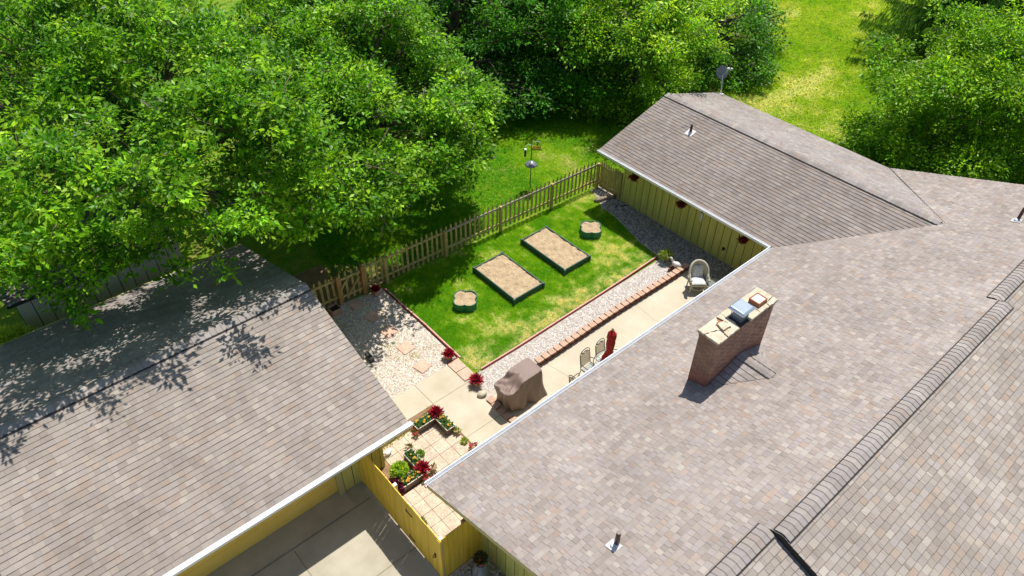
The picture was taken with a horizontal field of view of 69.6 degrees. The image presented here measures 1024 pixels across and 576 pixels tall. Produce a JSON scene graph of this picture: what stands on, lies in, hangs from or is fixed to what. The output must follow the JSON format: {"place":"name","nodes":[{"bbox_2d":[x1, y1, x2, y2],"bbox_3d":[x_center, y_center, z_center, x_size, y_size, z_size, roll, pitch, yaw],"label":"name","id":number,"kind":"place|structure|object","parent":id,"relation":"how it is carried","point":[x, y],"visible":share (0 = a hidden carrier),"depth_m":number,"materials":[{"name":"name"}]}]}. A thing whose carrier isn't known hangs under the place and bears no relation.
{"place":"outdoors","nodes":[
{"label":"outdoors","id":0,"kind":"place"},
{"bbox_2d":[252,481,439,575],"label":"driveway","id":1,"kind":"structure","parent":0,"point":[368,537],"depth_m":17.78,"materials":[{"name":"concrete"}]},
{"bbox_2d":[207,491,355,575],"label":"garage apron","id":2,"kind":"object","parent":1,"relation":"on","point":[266,551],"visible":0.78,"depth_m":17.98,"materials":[{"name":"concrete"}]},
{"bbox_2d":[383,424,471,536],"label":"terrace paving","id":3,"kind":"structure","parent":0,"point":[422,499],"depth_m":19.74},
{"bbox_2d":[383,448,391,455],"bbox_3d":[-3.342,4.394,19.750,0.154,0.273,0.355,21,45,21],"label":"goose statue","id":4,"kind":"object","parent":3,"relation":"on","point":[387,452],"visible":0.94,"depth_m":19.75,"materials":[{"name":"white paint"}]},
{"bbox_2d":[403,447,421,468],"bbox_3d":[-2.604,4.546,19.527,0.359,0.368,0.697,-29,50,-30],"label":"flower box","id":5,"kind":"object","parent":3,"relation":"on","point":[411,457],"visible":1,"depth_m":19.50,"materials":[{"name":"brown plastic"}]},
{"bbox_2d":[415,448,424,457],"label":"leafy clump","id":6,"kind":"object","parent":3,"relation":"on","point":[420,450],"visible":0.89,"depth_m":19.80,"materials":[{"name":"green plant"}]},
{"bbox_2d":[413,413,434,433],"bbox_3d":[-2.453,3.725,20.449,0.620,0.379,0.347,-29,50,-30],"label":"flower box","id":7,"kind":"object","parent":3,"relation":"on","point":[426,421],"visible":0.99,"depth_m":20.38,"materials":[{"name":"brown plastic"}]},
{"bbox_2d":[430,462,437,472],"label":"potted plant","id":8,"kind":"object","parent":3,"relation":"on","point":[433,468],"visible":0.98,"depth_m":19.38,"materials":[{"name":"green plant"}]},
{"bbox_2d":[427,405,444,418],"bbox_3d":[-2.130,3.501,20.624,0.548,0.493,0.552,-29,50,-30],"label":"potted crimson plant","id":9,"kind":"object","parent":3,"relation":"on","point":[435,410],"visible":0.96,"depth_m":20.58,"materials":[{"name":"red plant"}]},
{"bbox_2d":[434,412,455,435],"bbox_3d":[-1.861,3.742,20.441,0.384,0.384,0.648,-29,50,-30],"label":"flower box","id":10,"kind":"object","parent":3,"relation":"on","point":[445,424],"visible":1,"depth_m":20.37,"materials":[{"name":"brown plastic"}]},
{"bbox_2d":[459,436,468,444],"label":"leafy clump","id":11,"kind":"object","parent":3,"relation":"on","point":[462,440],"visible":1,"depth_m":20.14,"materials":[{"name":"green plant"}]},
{"bbox_2d":[469,442,477,448],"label":"potted plant","id":12,"kind":"object","parent":3,"relation":"on","point":[472,445],"visible":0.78,"depth_m":19.95,"materials":[{"name":"pink plant"}]},
{"bbox_2d":[274,71,658,280],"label":"back grass","id":13,"kind":"structure","parent":0,"point":[545,154],"depth_m":29.84,"materials":[{"name":"green plant"}]},
{"bbox_2d":[0,0,1023,575],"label":"ground","id":14,"kind":"structure","parent":0,"point":[298,258],"depth_m":28.29,"materials":[{"name":"green plant"}]},
{"bbox_2d":[0,322,36,344],"bbox_3d":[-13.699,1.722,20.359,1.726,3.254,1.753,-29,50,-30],"label":"grass","id":15,"kind":"structure","parent":14,"relation":"on","point":[9,333],"depth_m":20.03,"materials":[{"name":"green plant"}]},
{"bbox_2d":[0,198,185,330],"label":"fence","id":16,"kind":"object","parent":14,"relation":"on","point":[32,315],"depth_m":22.12,"materials":[{"name":"wood"}]},
{"bbox_2d":[0,0,248,155],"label":"woodland tree","id":17,"kind":"object","parent":14,"relation":"on","point":[131,86],"visible":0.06,"depth_m":30.72,"materials":[{"name":"green plant"}]},
{"bbox_2d":[0,0,405,331],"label":"shade tree","id":18,"kind":"object","parent":14,"relation":"on","point":[153,149],"visible":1,"depth_m":18.51,"materials":[{"name":"green plant"}]},
{"bbox_2d":[0,244,413,575],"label":"garage","id":19,"kind":"structure","parent":14,"relation":"on","point":[207,427],"depth_m":17.01,"materials":[{"name":"grey paint"}]},
{"bbox_2d":[176,476,337,575],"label":"garage door","id":20,"kind":"structure","parent":19,"relation":"in","point":[246,540],"depth_m":17.72,"materials":[{"name":"yellow paint"}]},
{"bbox_2d":[205,0,465,103],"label":"woodland tree","id":21,"kind":"object","parent":14,"relation":"on","point":[313,2],"visible":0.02,"depth_m":36.34,"materials":[{"name":"green plant"}]},
{"bbox_2d":[192,0,511,239],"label":"shade tree","id":22,"kind":"object","parent":14,"relation":"on","point":[324,36],"visible":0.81,"depth_m":23.53,"materials":[{"name":"green plant"}]},
{"bbox_2d":[293,263,411,309],"bbox_3d":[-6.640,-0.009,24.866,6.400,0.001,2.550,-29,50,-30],"label":"fence","id":23,"kind":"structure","parent":14,"relation":"on","point":[312,276],"depth_m":25.26,"materials":[{"name":"brown wood"}]},
{"bbox_2d":[326,288,455,398],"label":"gravel yard","id":24,"kind":"structure","parent":14,"relation":"on","point":[372,300],"depth_m":22.97,"materials":[{"name":"beige gravel"}]},
{"bbox_2d":[327,303,341,317],"bbox_3d":[-5.742,0.713,23.882,0.340,0.240,0.340,-29,50,-30],"label":"empty planter box","id":25,"kind":"object","parent":24,"relation":"on","point":[334,309],"visible":1,"depth_m":23.84,"materials":[{"name":"wood"}]},
{"bbox_2d":[347,298,364,310],"bbox_3d":[-5.135,0.537,24.255,0.420,0.040,0.420,33,50,30],"label":"stepping stone","id":26,"kind":"object","parent":24,"relation":"on","point":[355,304],"visible":1,"depth_m":24.22,"materials":[{"name":"beige stone"}]},
{"bbox_2d":[365,351,374,362],"bbox_3d":[-4.321,2.107,22.396,0.140,0.192,0.340,-27,49,-28],"label":"utility box","id":27,"kind":"object","parent":24,"relation":"on","point":[369,357],"visible":1,"depth_m":22.32,"materials":[{"name":"plastic"}]},
{"bbox_2d":[363,310,380,322],"bbox_3d":[-4.516,0.917,23.842,0.420,0.040,0.420,23,46,23],"label":"stepping stone","id":28,"kind":"object","parent":24,"relation":"on","point":[372,316],"visible":1,"depth_m":23.81,"materials":[{"name":"beige stone"}]},
{"bbox_2d":[370,284,381,296],"bbox_3d":[-4.538,0.049,24.535,0.413,0.408,0.430,7,42,6],"label":"potted crimson plant","id":29,"kind":"object","parent":24,"relation":"on","point":[375,290],"visible":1,"depth_m":24.48,"materials":[{"name":"red plant"}]},
{"bbox_2d":[328,296,435,377],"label":"gravel weeds","id":30,"kind":"object","parent":24,"relation":"on","point":[393,335],"visible":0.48,"depth_m":22.98,"materials":[{"name":"green plant"}]},
{"bbox_2d":[380,325,397,337],"bbox_3d":[-3.884,1.378,23.338,0.420,0.040,0.420,32,50,30],"label":"stepping stone","id":31,"kind":"object","parent":24,"relation":"on","point":[388,332],"visible":1,"depth_m":23.31,"materials":[{"name":"beige stone"}]},
{"bbox_2d":[397,341,414,354],"bbox_3d":[-3.282,1.856,22.814,0.420,0.040,0.420,34,51,31],"label":"stepping stone","id":32,"kind":"object","parent":24,"relation":"on","point":[405,348],"visible":1,"depth_m":22.80,"materials":[{"name":"beige stone"}]},
{"bbox_2d":[413,359,431,373],"bbox_3d":[-2.705,2.366,22.255,0.420,0.040,0.420,28,48,27],"label":"stepping stone","id":33,"kind":"object","parent":24,"relation":"on","point":[422,366],"visible":1,"depth_m":22.23,"materials":[{"name":"beige stone"}]},
{"bbox_2d":[441,347,455,360],"bbox_3d":[-1.922,1.998,22.394,0.470,0.422,0.462,-29,50,-30],"label":"potted crimson plant","id":34,"kind":"object","parent":24,"relation":"on","point":[448,353],"visible":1,"depth_m":22.34,"materials":[{"name":"red plant"}]},
{"bbox_2d":[384,288,460,357],"bbox_3d":[-2.934,1.067,23.703,0.112,0.075,4.101,-29,50,-30],"label":"lawn edging","id":35,"kind":"object","parent":14,"relation":"on","point":[440,339],"visible":0.93,"depth_m":23.67,"materials":[{"name":"red rubber"}]},
{"bbox_2d":[365,405,481,575],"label":"planting strip","id":36,"kind":"object","parent":14,"relation":"on","point":[385,470],"visible":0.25,"depth_m":19.53,"materials":[{"name":"brown soil"}]},
{"bbox_2d":[390,477,404,493],"bbox_3d":[-2.966,5.087,18.858,0.515,0.434,0.491,15,43,15],"label":"potted dark plant","id":37,"kind":"object","parent":36,"relation":"on","point":[400,485],"visible":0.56,"depth_m":18.80,"materials":[{"name":"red plant"}]},
{"bbox_2d":[388,460,409,479],"bbox_3d":[-2.921,4.768,19.174,0.547,0.514,0.606,18,44,18],"label":"hosta pot","id":38,"kind":"object","parent":36,"relation":"on","point":[399,469],"visible":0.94,"depth_m":19.06,"materials":[{"name":"green plant"}]},
{"bbox_2d":[382,406,430,448],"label":"weeds","id":39,"kind":"object","parent":36,"relation":"on","point":[401,434],"visible":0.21,"depth_m":20.27,"materials":[{"name":"green plant"}]},
{"bbox_2d":[399,469,422,491],"bbox_3d":[-2.623,4.930,19.083,0.666,0.382,0.357,-29,50,-30],"label":"flower box","id":40,"kind":"object","parent":36,"relation":"on","point":[412,479],"visible":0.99,"depth_m":19.01,"materials":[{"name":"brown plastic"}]},
{"bbox_2d":[357,456,481,575],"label":"privacy fence","id":41,"kind":"object","parent":36,"relation":"on","point":[453,550],"visible":0.94,"depth_m":17.23,"materials":[{"name":"yellow paint"}]},
{"bbox_2d":[413,459,431,476],"bbox_3d":[-2.338,4.734,19.254,0.522,0.458,0.520,-1,42,-2],"label":"potted crimson plant","id":42,"kind":"object","parent":36,"relation":"on","point":[422,466],"visible":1,"depth_m":19.19,"materials":[{"name":"red plant"}]},
{"bbox_2d":[392,365,509,445],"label":"walkway","id":43,"kind":"structure","parent":14,"relation":"on","point":[467,410],"depth_m":21.18,"materials":[{"name":"concrete"}]},
{"bbox_2d":[310,161,600,308],"bbox_3d":[-1.444,-2.060,26.337,12.418,1.302,0.143,-27,49,-28],"label":"picket fence","id":44,"kind":"object","parent":14,"relation":"on","point":[337,280],"visible":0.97,"depth_m":25.88,"materials":[{"name":"brown wood"}]},
{"bbox_2d":[448,359,465,372],"bbox_3d":[-1.660,2.354,22.287,0.400,0.050,0.410,-29,50,-30],"label":"square paver","id":45,"kind":"object","parent":14,"relation":"on","point":[456,365],"visible":1,"depth_m":22.26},
{"bbox_2d":[453,290,476,312],"bbox_3d":[-1.540,0.435,24.279,0.900,0.295,0.900,-29,50,-30],"label":"clover bed","id":46,"kind":"object","parent":14,"relation":"on","point":[465,301],"visible":1,"depth_m":24.14,"materials":[{"name":"beige sand"}]},
{"bbox_2d":[456,367,474,380],"bbox_3d":[-1.379,2.573,22.047,0.400,0.050,0.410,-29,50,-30],"label":"square paver","id":47,"kind":"object","parent":14,"relation":"on","point":[464,373],"visible":0.76,"depth_m":22.03,"materials":[{"name":"beige stone"}]},
{"bbox_2d":[378,0,571,129],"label":"woodland tree","id":48,"kind":"object","parent":14,"relation":"on","point":[457,18],"visible":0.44,"depth_m":32.53,"materials":[{"name":"green plant"}]},
{"bbox_2d":[449,551,505,575],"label":"gravel corner","id":49,"kind":"object","parent":14,"relation":"on","point":[464,566],"depth_m":17.48,"materials":[{"name":"grey gravel"}]},
{"bbox_2d":[455,556,501,575],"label":"gravel stones","id":50,"kind":"object","parent":49,"relation":"on","point":[492,572],"visible":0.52,"depth_m":17.43,"materials":[{"name":"grey gravel"}]},
{"bbox_2d":[472,560,489,575],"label":"milk can","id":51,"kind":"object","parent":49,"relation":"on","point":[482,570],"visible":0.66,"depth_m":16.87,"materials":[{"name":"metal"}]},
{"bbox_2d":[471,549,487,567],"bbox_3d":[-0.727,6.138,16.742,0.402,0.364,0.431,-12,43,-15],"label":"potted plant","id":52,"kind":"object","parent":51,"relation":"on","point":[479,557],"visible":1,"depth_m":16.69,"materials":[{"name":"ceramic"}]},
{"bbox_2d":[472,251,544,304],"bbox_3d":[-0.130,-0.357,25.248,1.380,0.250,2.210,-29,50,-30],"label":"raised bed","id":53,"kind":"object","parent":14,"relation":"on","point":[509,278],"visible":1,"depth_m":25.13,"materials":[{"name":"green plastic"}]},
{"bbox_2d":[382,189,654,370],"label":"yard grass","id":54,"kind":"structure","parent":14,"relation":"on","point":[538,273],"depth_m":25.24,"materials":[{"name":"green plant"}]},
{"bbox_2d":[420,0,627,59],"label":"woodland tree","id":55,"kind":"object","parent":14,"relation":"on","point":[426,4],"visible":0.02,"depth_m":39.56,"materials":[{"name":"green plant"}]},
{"bbox_2d":[524,141,541,186],"bbox_3d":[0.795,-4.810,28.846,0.583,2.168,0.561,-29,50,-30],"label":"bird feeder pole","id":56,"kind":"object","parent":14,"relation":"on","point":[530,164],"visible":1,"depth_m":28.64,"materials":[{"name":"metal"}]},
{"bbox_2d":[458,0,646,110],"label":"woodland tree","id":57,"kind":"object","parent":14,"relation":"on","point":[585,76],"visible":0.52,"depth_m":32.99,"materials":[{"name":"green plant"}]},
{"bbox_2d":[520,225,590,275],"bbox_3d":[1.550,-1.369,26.433,1.300,0.250,2.320,-29,50,-30],"label":"raised bed","id":58,"kind":"object","parent":14,"relation":"on","point":[559,253],"visible":1,"depth_m":26.32,"materials":[{"name":"beige sand"}]},
{"bbox_2d":[481,256,657,369],"bbox_3d":[2.144,0.674,24.279,8.203,0.075,0.127,-30,50,-31],"label":"lawn edging","id":59,"kind":"object","parent":14,"relation":"on","point":[566,315],"visible":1,"depth_m":24.00,"materials":[{"name":"red rubber"}]},
{"bbox_2d":[580,221,601,238],"bbox_3d":[2.917,-2.152,27.314,0.900,0.295,0.900,-29,50,-30],"label":"clover bed","id":60,"kind":"object","parent":14,"relation":"on","point":[592,229],"visible":1,"depth_m":27.15,"materials":[{"name":"beige sand"}]},
{"bbox_2d":[514,0,748,131],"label":"maple tree","id":61,"kind":"object","parent":14,"relation":"on","point":[649,21],"visible":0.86,"depth_m":31.38,"materials":[{"name":"green plant"}]},
{"bbox_2d":[590,186,735,280],"bbox_3d":[5.830,-1.476,26.837,1.650,0.001,9.000,-29,50,-30],"label":"gravel border","id":62,"kind":"object","parent":14,"relation":"on","point":[649,235],"visible":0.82,"depth_m":27.25,"materials":[{"name":"grey gravel"}]},
{"bbox_2d":[594,192,615,201],"bbox_3d":[3.615,-3.611,29.053,0.949,0.182,0.420,-13,44,-16],"label":"driftwood log","id":63,"kind":"object","parent":62,"relation":"on","point":[603,198],"visible":1,"depth_m":28.93,"materials":[{"name":"beige wood"}]},
{"bbox_2d":[598,161,622,199],"bbox_3d":[3.853,-4.226,28.944,0.114,1.270,1.175,-29,50,-30],"label":"corner board panel","id":64,"kind":"object","parent":62,"relation":"on","point":[615,186],"visible":1,"depth_m":28.94,"materials":[{"name":"yellow wood"}]},
{"bbox_2d":[591,188,733,279],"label":"gravel stones","id":65,"kind":"object","parent":62,"relation":"on","point":[651,225],"visible":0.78,"depth_m":27.18,"materials":[{"name":"grey gravel"}]},
{"bbox_2d":[619,0,792,97],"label":"glossy tree","id":66,"kind":"object","parent":14,"relation":"on","point":[757,19],"visible":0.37,"depth_m":36.27,"materials":[{"name":"green plant"}]},
{"bbox_2d":[424,92,1023,575],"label":"ranch house","id":67,"kind":"structure","parent":14,"relation":"on","point":[824,376],"depth_m":17.07,"materials":[{"name":"grey paint"}]},
{"bbox_2d":[628,173,638,181],"bbox_3d":[4.545,-4.246,27.302,0.456,0.700,0.462,-29,50,-30],"label":"hanging basket","id":68,"kind":"object","parent":67,"relation":"hanging from","point":[633,177],"visible":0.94,"depth_m":27.41,"materials":[{"name":"brown plastic"}]},
{"bbox_2d":[675,200,686,208],"bbox_3d":[6.011,-3.131,26.083,0.435,0.700,0.464,-29,50,-30],"label":"hanging basket","id":69,"kind":"object","parent":67,"relation":"hanging from","point":[681,204],"visible":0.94,"depth_m":26.16,"materials":[{"name":"brown plastic"}]},
{"bbox_2d":[716,66,732,94],"bbox_3d":[8.858,-8.726,30.867,0.517,1.097,0.827,-3,42,-5],"label":"satellite dish","id":70,"kind":"object","parent":67,"relation":"attached to","point":[722,72],"visible":1,"depth_m":30.96,"materials":[{"name":"grey metal"}]},
{"bbox_2d":[738,235,749,243],"bbox_3d":[7.762,-1.754,24.574,0.436,0.700,0.415,-8,42,-11],"label":"hanging basket","id":71,"kind":"object","parent":67,"relation":"hanging from","point":[743,239],"visible":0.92,"depth_m":24.67,"materials":[{"name":"brown plastic"}]},
{"bbox_2d":[697,0,982,161],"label":"side grass","id":72,"kind":"structure","parent":14,"relation":"on","point":[815,79],"depth_m":38.17,"materials":[{"name":"green plant"}]},
{"bbox_2d":[829,0,1023,183],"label":"broadleaf tree","id":73,"kind":"object","parent":14,"relation":"on","point":[961,78],"visible":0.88,"depth_m":28.18,"materials":[{"name":"green plant"}]},
{"bbox_2d":[837,0,1023,114],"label":"broadleaf tree","id":74,"kind":"object","parent":14,"relation":"on","point":[912,23],"visible":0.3,"depth_m":36.02,"materials":[{"name":"green plant"}]},
{"bbox_2d":[465,259,676,400],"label":"gravel path","id":75,"kind":"structure","parent":0,"point":[481,387],"depth_m":23.64,"materials":[{"name":"beige gravel"}]},
{"bbox_2d":[468,372,484,386],"bbox_3d":[-1.040,2.688,21.631,0.517,0.432,0.520,10,42,10],"label":"potted crimson plant","id":76,"kind":"object","parent":75,"relation":"on","point":[476,379],"visible":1,"depth_m":21.57,"materials":[{"name":"red plant"}]},
{"bbox_2d":[477,390,486,397],"bbox_3d":[-0.881,3.074,21.413,0.288,0.129,0.235,-29,50,-30],"label":"field stone","id":77,"kind":"object","parent":75,"relation":"on","point":[482,394],"visible":1,"depth_m":21.35,"materials":[{"name":"beige stone"}]},
{"bbox_2d":[657,249,672,261],"bbox_3d":[5.439,-1.145,26.052,0.603,0.555,0.598,-29,50,-30],"label":"potted bush","id":78,"kind":"object","parent":75,"relation":"on","point":[669,252],"visible":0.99,"depth_m":25.96,"materials":[{"name":"green plant"}]},
{"bbox_2d":[668,265,676,271],"bbox_3d":[5.719,-0.678,25.811,0.492,0.150,0.340,-29,50,-30],"label":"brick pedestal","id":79,"kind":"object","parent":75,"relation":"on","point":[671,268],"visible":0.45,"depth_m":25.78,"materials":[{"name":"brown brick"}]},
{"bbox_2d":[670,257,681,267],"bbox_3d":[5.697,-0.887,25.646,0.481,0.370,0.209,17,44,17],"label":"goose statue","id":80,"kind":"object","parent":79,"relation":"on","point":[675,264],"visible":1,"depth_m":25.61,"materials":[{"name":"white paint"}]},
{"bbox_3d":[0.913,2.201,22.411,0.198,0.170,0.140,-29,50,-30],"label":"wall block","id":81,"kind":"object","parent":75,"relation":"on","visible":0},
{"bbox_2d":[534,356,543,363],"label":"wall block","id":82,"kind":"structure","parent":81,"relation":"on","point":[539,359],"depth_m":22.24,"materials":[{"name":"brick"}]},
{"bbox_2d":[541,352,549,359],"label":"wall block","id":83,"kind":"structure","parent":81,"relation":"on","point":[545,355],"depth_m":22.36,"materials":[{"name":"brick"}]},
{"bbox_3d":[1.300,1.983,22.667,0.198,0.170,0.140,-31,51,-31],"label":"wall block","id":84,"kind":"object","parent":75,"relation":"on","visible":0},
{"bbox_2d":[547,348,556,355],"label":"wall block","id":85,"kind":"structure","parent":84,"relation":"on","point":[551,351],"depth_m":22.50,"materials":[{"name":"brick"}]},
{"bbox_2d":[553,344,562,351],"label":"wall block","id":86,"kind":"structure","parent":84,"relation":"on","point":[557,347],"depth_m":22.63,"materials":[{"name":"brick"}]},
{"bbox_3d":[2.256,1.427,23.319,0.198,0.170,0.140,-29,50,-29],"label":"wall block","id":87,"kind":"object","parent":75,"relation":"on","visible":0},
{"bbox_2d":[576,328,585,335],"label":"wall block","id":88,"kind":"structure","parent":87,"relation":"on","point":[580,332],"depth_m":23.16,"materials":[{"name":"concrete"}]},
{"bbox_3d":[2.447,1.316,23.450,0.198,0.170,0.140,-30,50,-30],"label":"wall block","id":89,"kind":"object","parent":75,"relation":"on","visible":0},
{"bbox_2d":[582,325,590,331],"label":"wall block","id":90,"kind":"structure","parent":89,"relation":"on","point":[586,328],"depth_m":23.27,"materials":[{"name":"concrete"}]},
{"bbox_2d":[587,321,596,328],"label":"wall block","id":91,"kind":"structure","parent":89,"relation":"on","point":[591,324],"depth_m":23.41,"materials":[{"name":"concrete"}]},
{"bbox_2d":[494,269,717,417],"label":"patio","id":92,"kind":"structure","parent":0,"point":[631,323],"depth_m":23.60,"materials":[{"name":"concrete"}]},
{"bbox_2d":[494,358,546,410],"bbox_3d":[0.230,2.770,21.098,1.578,1.119,0.959,-29,50,-30],"label":"covered grill","id":93,"kind":"object","parent":92,"relation":"on","point":[519,385],"visible":1,"depth_m":20.77,"materials":[{"name":"brown fabric"}]},
{"bbox_2d":[577,347,599,377],"bbox_3d":[2.313,2.301,21.652,0.602,1.045,0.521,34,51,31],"label":"iron chair","id":94,"kind":"object","parent":92,"relation":"on","point":[584,359],"visible":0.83,"depth_m":21.68,"materials":[{"name":"beige metal"}]},
{"bbox_2d":[594,338,613,363],"bbox_3d":[2.793,2.048,21.950,0.601,1.045,0.521,33,50,30],"label":"iron chair","id":95,"kind":"object","parent":92,"relation":"on","point":[600,347],"visible":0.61,"depth_m":21.95,"materials":[{"name":"beige metal"}]},
{"bbox_2d":[600,328,616,361],"bbox_3d":[2.810,1.915,21.309,0.482,2.130,0.470,-11,43,-13],"label":"patio umbrella","id":96,"kind":"object","parent":92,"relation":"on","point":[611,337],"visible":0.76,"depth_m":20.89,"materials":[{"name":"red fabric"}]},
{"bbox_2d":[687,259,710,293],"bbox_3d":[6.259,-0.373,24.789,0.724,1.063,0.632,0,42,-1],"label":"wicker armchair","id":97,"kind":"object","parent":92,"relation":"on","point":[698,274],"visible":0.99,"depth_m":24.73,"materials":[{"name":"beige wicker"}]},
{"bbox_3d":[1.684,1.762,22.927,0.198,0.170,0.140,-30,50,-30],"label":"wall block","id":98,"kind":"object","parent":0,"visible":0},
{"bbox_2d":[559,340,567,347],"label":"wall block","id":99,"kind":"structure","parent":98,"relation":"on","point":[563,343],"depth_m":22.76,"materials":[{"name":"concrete"}]},
{"bbox_3d":[1.875,1.650,23.057,0.198,0.170,0.140,-28,49,-29],"label":"wall block","id":100,"kind":"object","parent":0,"visible":0},
{"bbox_2d":[565,336,573,343],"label":"wall block","id":101,"kind":"structure","parent":100,"relation":"on","point":[569,339],"depth_m":22.89,"materials":[{"name":"brick"}]},
{"bbox_3d":[2.066,1.539,23.188,0.198,0.170,0.140,-28,49,-29],"label":"wall block","id":102,"kind":"object","parent":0,"visible":0},
{"bbox_2d":[571,332,579,339],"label":"wall block","id":103,"kind":"structure","parent":102,"relation":"on","point":[574,335],"depth_m":23.02,"materials":[{"name":"concrete"}]},
{"bbox_3d":[2.829,1.093,23.711,0.198,0.170,0.140,-29,50,-29],"label":"wall block","id":104,"kind":"object","parent":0,"visible":0},
{"bbox_2d":[593,317,601,324],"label":"wall block","id":105,"kind":"structure","parent":104,"relation":"on","point":[597,320],"depth_m":23.55,"materials":[{"name":"brick"}]},
{"label":"paver bed","id":106,"kind":"structure","parent":0,"visible":0},
{"bbox_2d":[486,395,496,403],"bbox_3d":[-0.584,3.237,21.311,0.220,0.070,0.250,33,50,30],"label":"edge paver","id":107,"kind":"object","parent":106,"relation":"on","point":[492,399],"visible":1,"depth_m":21.28,"materials":[{"name":"stone"}]},
{"bbox_2d":[491,401,501,409],"bbox_3d":[-0.442,3.368,21.167,0.250,0.070,0.220,-27,49,-28],"label":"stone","id":108,"kind":"object","parent":106,"relation":"on","point":[496,405],"visible":1,"depth_m":21.12,"materials":[{"name":"stone"}]},
{"bbox_2d":[497,406,507,415],"bbox_3d":[-0.286,3.500,21.023,0.220,0.070,0.250,34,51,31],"label":"edge paver","id":109,"kind":"object","parent":106,"relation":"on","point":[501,410],"visible":1,"depth_m":20.98,"materials":[{"name":"stone"}]},
{"bbox_2d":[502,411,512,419],"bbox_3d":[-0.127,3.613,20.899,0.250,0.070,0.220,-24,48,-26],"label":"edge paver","id":110,"kind":"object","parent":106,"relation":"on","point":[507,415],"visible":1,"depth_m":20.86,"materials":[{"name":"stone"}]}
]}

